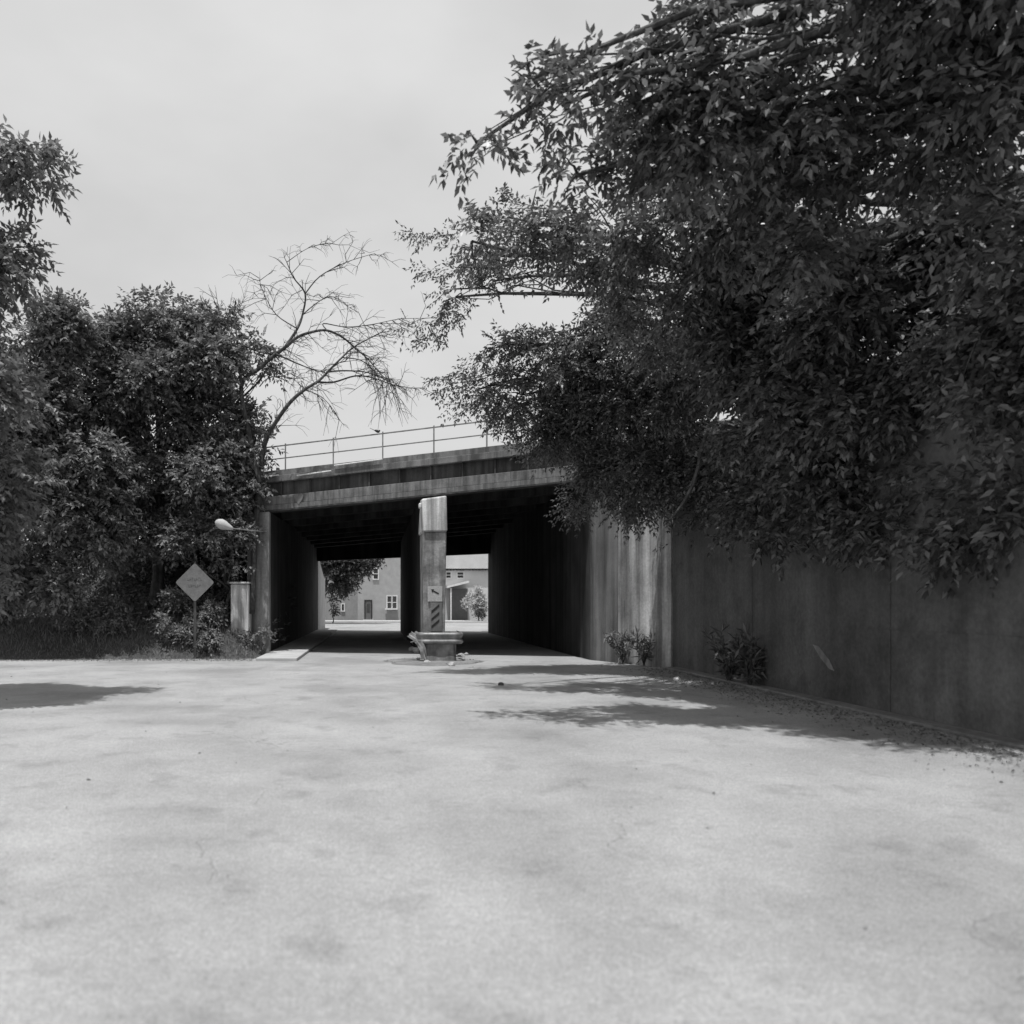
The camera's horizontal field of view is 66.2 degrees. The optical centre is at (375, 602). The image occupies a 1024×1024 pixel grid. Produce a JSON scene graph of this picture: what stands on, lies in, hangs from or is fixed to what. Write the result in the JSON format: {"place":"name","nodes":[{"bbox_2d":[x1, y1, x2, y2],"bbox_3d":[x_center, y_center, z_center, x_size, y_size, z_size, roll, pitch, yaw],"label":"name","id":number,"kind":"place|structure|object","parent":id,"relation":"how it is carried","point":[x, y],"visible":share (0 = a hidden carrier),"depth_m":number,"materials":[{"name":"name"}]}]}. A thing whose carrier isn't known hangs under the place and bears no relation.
{"place":"outdoors","nodes":[
{"label":"outdoors","id":0,"kind":"place"},
{"bbox_2d":[0,542,264,659],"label":"bank","id":1,"kind":"structure","parent":0,"point":[175,574],"depth_m":22.69,"materials":[{"name":"plant"}]},
{"bbox_2d":[0,285,153,627],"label":"dark tree","id":2,"kind":"object","parent":1,"relation":"on","point":[62,339],"visible":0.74,"depth_m":21.66,"materials":[{"name":"grey plant"}]},
{"bbox_2d":[48,592,135,641],"bbox_3d":[-8.350,0.497,22.968,2.537,1.633,1.569,0,0,0],"label":"bush","id":3,"kind":"object","parent":1,"relation":"on","point":[102,619],"visible":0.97,"depth_m":22.68,"materials":[{"name":"grey plant"}]},
{"bbox_2d":[12,520,296,642],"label":"undergrowth","id":4,"kind":"object","parent":1,"relation":"on","point":[138,608],"visible":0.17,"depth_m":26.37,"materials":[{"name":"grey plant"}]},
{"bbox_2d":[48,280,297,617],"bbox_3d":[-6.444,-4.670,23.957,7.974,10.614,4.449,0,0,0],"label":"tree","id":5,"kind":"object","parent":1,"relation":"on","point":[148,363],"visible":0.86,"depth_m":23.30,"materials":[{"name":"grey plant"}]},
{"bbox_2d":[143,609,207,650],"bbox_3d":[-5.950,0.983,22.755,2.021,1.584,1.568,0,0,0],"label":"bush","id":6,"kind":"object","parent":1,"relation":"on","point":[160,627],"visible":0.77,"depth_m":22.53,"materials":[{"name":"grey plant"}]},
{"bbox_2d":[101,471,270,612],"bbox_3d":[-5.734,-1.608,23.432,5.086,4.868,2.565,0,0,0],"label":"bank shrub","id":7,"kind":"object","parent":1,"relation":"on","point":[176,538],"visible":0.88,"depth_m":23.23,"materials":[{"name":"grey plant"}]},
{"bbox_2d":[154,585,230,629],"bbox_3d":[-5.525,0.207,23.437,2.344,1.542,1.577,0,0,12],"label":"bush","id":8,"kind":"object","parent":1,"relation":"on","point":[217,613],"visible":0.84,"depth_m":23.16,"materials":[{"name":"grey plant"}]},
{"bbox_2d":[176,564,213,658],"bbox_3d":[-5.150,0.295,21.898,1.072,2.810,0.064,0,0,0],"label":"warning sign","id":9,"kind":"object","parent":1,"relation":"on","point":[194,582],"visible":0.98,"depth_m":21.87,"materials":[{"name":"metal"}]},
{"bbox_2d":[180,618,224,655],"bbox_3d":[-5.054,1.060,22.465,1.254,1.325,1.777,0,0,-30],"label":"bush","id":10,"kind":"object","parent":1,"relation":"on","point":[209,638],"visible":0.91,"depth_m":22.28,"materials":[{"name":"grey plant"}]},
{"bbox_2d":[229,582,251,636],"bbox_3d":[-4.096,0.338,23.400,0.604,1.924,0.680,0,0,0],"label":"concrete stub","id":11,"kind":"object","parent":1,"relation":"on","point":[241,618],"visible":0.63,"depth_m":23.10,"materials":[{"name":"grey concrete"}]},
{"bbox_2d":[228,623,276,652],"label":"bush","id":12,"kind":"object","parent":1,"relation":"on","point":[252,637],"visible":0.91,"depth_m":22.99,"materials":[{"name":"grey plant"}]},
{"bbox_2d":[197,230,435,613],"bbox_3d":[-1.714,-5.534,23.489,7.530,11.765,2.512,0,0,0],"label":"bare tree","id":13,"kind":"object","parent":1,"relation":"on","point":[273,355],"visible":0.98,"depth_m":23.47,"materials":[{"name":"grey plant"}]},
{"bbox_2d":[256,630,337,660],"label":"pavement","id":14,"kind":"structure","parent":0,"point":[298,649],"depth_m":25.87,"materials":[{"name":"grey concrete"}]},
{"bbox_2d":[358,558,399,619],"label":"brick house","id":15,"kind":"structure","parent":0,"point":[379,596],"depth_m":66.00,"materials":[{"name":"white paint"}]},
{"bbox_2d":[364,600,371,618],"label":"door","id":16,"kind":"structure","parent":15,"relation":"in","point":[367,603],"depth_m":65.95,"materials":[{"name":"paint"}]},
{"bbox_2d":[373,568,378,579],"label":"window","id":17,"kind":"structure","parent":15,"relation":"in","point":[376,573],"depth_m":65.97,"materials":[{"name":"white paint"}]},
{"bbox_2d":[386,595,391,607],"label":"window","id":18,"kind":"structure","parent":15,"relation":"in","point":[388,597],"depth_m":65.97,"materials":[{"name":"white paint"}]},
{"bbox_2d":[392,595,397,607],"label":"window","id":19,"kind":"structure","parent":15,"relation":"in","point":[394,597],"depth_m":65.94,"materials":[{"name":"white paint"}]},
{"bbox_2d":[325,620,487,622],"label":"pavement","id":20,"kind":"structure","parent":0,"point":[398,621],"depth_m":61.00,"materials":[{"name":"grey concrete"}]},
{"bbox_2d":[460,585,487,620],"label":"pale shrub","id":21,"kind":"object","parent":20,"relation":"on","point":[479,602],"visible":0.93,"depth_m":62.28,"materials":[{"name":"grey plant"}]},
{"bbox_2d":[471,608,486,620],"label":"dark shrub","id":22,"kind":"object","parent":20,"relation":"on","point":[479,613],"visible":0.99,"depth_m":61.71,"materials":[{"name":"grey plant"}]},
{"bbox_2d":[261,631,660,667],"bbox_3d":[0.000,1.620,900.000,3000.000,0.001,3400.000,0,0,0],"label":"ground","id":23,"kind":"structure","parent":0,"point":[553,650],"depth_m":26.01,"materials":[{"name":"grey concrete"}]},
{"bbox_2d":[0,114,82,615],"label":"edge tree","id":24,"kind":"object","parent":23,"relation":"on","point":[17,392],"visible":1,"depth_m":11.86,"materials":[{"name":"grey plant"}]},
{"bbox_2d":[318,561,324,629],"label":"wing wall","id":25,"kind":"structure","parent":23,"relation":"on","point":[321,603],"depth_m":45.51,"materials":[{"name":"grey concrete"}]},
{"bbox_2d":[326,594,340,622],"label":"shrub","id":26,"kind":"object","parent":23,"relation":"on","point":[334,606],"visible":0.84,"depth_m":59.82,"materials":[{"name":"grey plant"}]},
{"bbox_2d":[324,575,357,619],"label":"brick annex","id":27,"kind":"object","parent":23,"relation":"on","point":[348,610],"visible":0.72,"depth_m":67.50,"materials":[{"name":"grey paint"}]},
{"bbox_2d":[341,603,344,611],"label":"window","id":28,"kind":"structure","parent":27,"relation":"in","point":[342,604],"depth_m":67.43,"materials":[{"name":"white paint"}]},
{"bbox_2d":[107,405,744,659],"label":"underpass bridge","id":29,"kind":"structure","parent":23,"relation":"on","point":[421,516],"depth_m":25.45,"materials":[{"name":"concrete"}]},
{"bbox_2d":[215,519,267,531],"bbox_3d":[-3.879,-2.266,22.760,1.846,0.325,0.411,0,0,-41],"label":"street lamp","id":30,"kind":"object","parent":29,"relation":"attached to","point":[222,524],"visible":1,"depth_m":22.23,"materials":[{"name":"metal"}]},
{"bbox_2d":[428,586,441,601],"bbox_3d":[1.674,-0.247,21.707,0.412,0.434,0.015,0,0,0],"label":"arrow sign","id":31,"kind":"object","parent":29,"relation":"attached to","point":[434,593],"visible":1,"depth_m":21.71,"materials":[{"name":"white metal"}]},
{"bbox_2d":[431,603,441,630],"bbox_3d":[1.711,0.404,21.707,0.322,0.809,0.015,0,0,0],"label":"object marker","id":32,"kind":"object","parent":29,"relation":"attached to","point":[436,616],"visible":1,"depth_m":21.71,"materials":[{"name":"black paint"}]},
{"bbox_2d":[602,626,632,663],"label":"weed","id":33,"kind":"object","parent":23,"relation":"on","point":[621,648],"visible":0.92,"depth_m":20.11,"materials":[{"name":"grey plant"}]},
{"bbox_2d":[700,623,750,680],"bbox_3d":[7.071,0.978,15.315,1.142,1.257,0.884,0,0,0],"label":"weed","id":34,"kind":"object","parent":23,"relation":"on","point":[728,670],"visible":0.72,"depth_m":15.28,"materials":[{"name":"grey plant"}]},
{"bbox_2d":[727,630,767,684],"bbox_3d":[7.074,1.044,14.440,0.884,1.121,0.856,0,0,0],"label":"weed","id":35,"kind":"object","parent":23,"relation":"on","point":[749,673],"visible":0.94,"depth_m":14.40,"materials":[{"name":"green plant"}]},
{"bbox_2d":[591,333,1023,740],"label":"retaining wall","id":36,"kind":"structure","parent":23,"relation":"on","point":[862,636],"depth_m":11.84,"materials":[{"name":"concrete"}]},
{"bbox_2d":[648,280,1023,565],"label":"ivy","id":37,"kind":"object","parent":36,"relation":"attached to","point":[928,368],"visible":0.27,"depth_m":9.39,"materials":[{"name":"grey plant"}]},
{"bbox_2d":[445,554,487,619],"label":"porch house","id":38,"kind":"structure","parent":0,"point":[465,574],"depth_m":67.60,"materials":[{"name":"grey paint"}]},
{"bbox_2d":[446,571,451,578],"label":"window","id":39,"kind":"structure","parent":38,"relation":"in","point":[448,573],"depth_m":67.96,"materials":[{"name":"glass"}]},
{"bbox_2d":[456,571,463,578],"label":"window","id":40,"kind":"structure","parent":38,"relation":"in","point":[459,574],"depth_m":67.96,"materials":[{"name":"glass"}]},
{"bbox_2d":[0,623,1023,1023],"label":"road","id":41,"kind":"structure","parent":0,"point":[346,823],"depth_m":4.98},
{"bbox_2d":[320,559,386,602],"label":"tree","id":42,"kind":"object","parent":41,"relation":"on","point":[343,574],"visible":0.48,"depth_m":57.33,"materials":[{"name":"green plant"}]},
{"bbox_2d":[412,647,418,652],"bbox_3d":[1.353,1.543,24.415,0.408,0.265,0.432,0,0,-29],"label":"rubble","id":43,"kind":"object","parent":41,"relation":"on","point":[415,649],"visible":0.46,"depth_m":24.25,"materials":[{"name":"concrete"}]},
{"bbox_2d":[385,658,483,665],"bbox_3d":[1.444,1.573,20.728,2.578,0.046,2.532,0,0,29],"label":"dirt patch","id":44,"kind":"object","parent":41,"relation":"on","point":[413,661],"visible":0.75,"depth_m":20.27,"materials":[{"name":"grey soil"}]},
{"bbox_2d":[414,630,463,658],"bbox_3d":[1.720,1.206,21.206,1.294,0.828,1.588,0,0,0],"label":"guard rail","id":45,"kind":"object","parent":41,"relation":"on","point":[455,638],"visible":0.81,"depth_m":20.46,"materials":[{"name":"metal"}]},
{"bbox_2d":[407,631,426,659],"bbox_3d":[1.071,1.147,20.578,0.222,0.745,0.775,0,0,-38],"label":"torn rail","id":46,"kind":"object","parent":45,"relation":"attached to","point":[415,639],"visible":1,"depth_m":20.46,"materials":[{"name":"metal"}]},
{"bbox_2d":[424,644,455,660],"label":"concrete block","id":47,"kind":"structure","parent":41,"relation":"on","point":[440,652],"depth_m":20.53,"materials":[{"name":"grey concrete"}]},
{"bbox_2d":[0,657,1023,927],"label":"leaf litter","id":48,"kind":"object","parent":41,"relation":"on","point":[834,709],"visible":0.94,"depth_m":11.26,"materials":[{"name":"plant"}]},
{"bbox_2d":[619,626,655,665],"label":"weed","id":49,"kind":"object","parent":41,"relation":"on","point":[644,654],"visible":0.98,"depth_m":19.47,"materials":[{"name":"grey plant"}]},
{"bbox_2d":[665,667,1023,750],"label":"gutter","id":50,"kind":"object","parent":41,"relation":"on","point":[978,735],"visible":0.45,"depth_m":10.74,"materials":[{"name":"grey concrete"}]},
{"bbox_2d":[0,0,1023,541],"label":"sky","id":51,"kind":"structure","parent":0,"point":[208,137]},
{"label":"right bank","id":52,"kind":"structure","parent":0,"visible":0},
{"bbox_2d":[381,174,793,548],"bbox_3d":[4.258,-4.755,15.506,7.626,7.387,8.731,0,0,30],"label":"leaning tree","id":53,"kind":"object","parent":52,"relation":"on","point":[581,385],"visible":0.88,"depth_m":15.85,"materials":[{"name":"grey plant"}]},
{"bbox_2d":[429,0,1023,485],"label":"canopy tree","id":54,"kind":"object","parent":52,"relation":"on","point":[751,112],"visible":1,"depth_m":8.53,"materials":[{"name":"grey plant"}]},
{"bbox_2d":[638,95,1023,600],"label":"overhanging tree","id":55,"kind":"object","parent":52,"relation":"on","point":[794,347],"visible":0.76,"depth_m":10.60,"materials":[{"name":"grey plant"}]},
{"bbox_2d":[663,423,711,525],"bbox_3d":[5.653,-2.323,13.675,1.534,2.002,0.255,0,0,-38],"label":"dead branch","id":56,"kind":"object","parent":55,"relation":"hanging from","point":[697,469],"visible":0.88,"depth_m":13.58,"materials":[{"name":"black wood"}]}
]}

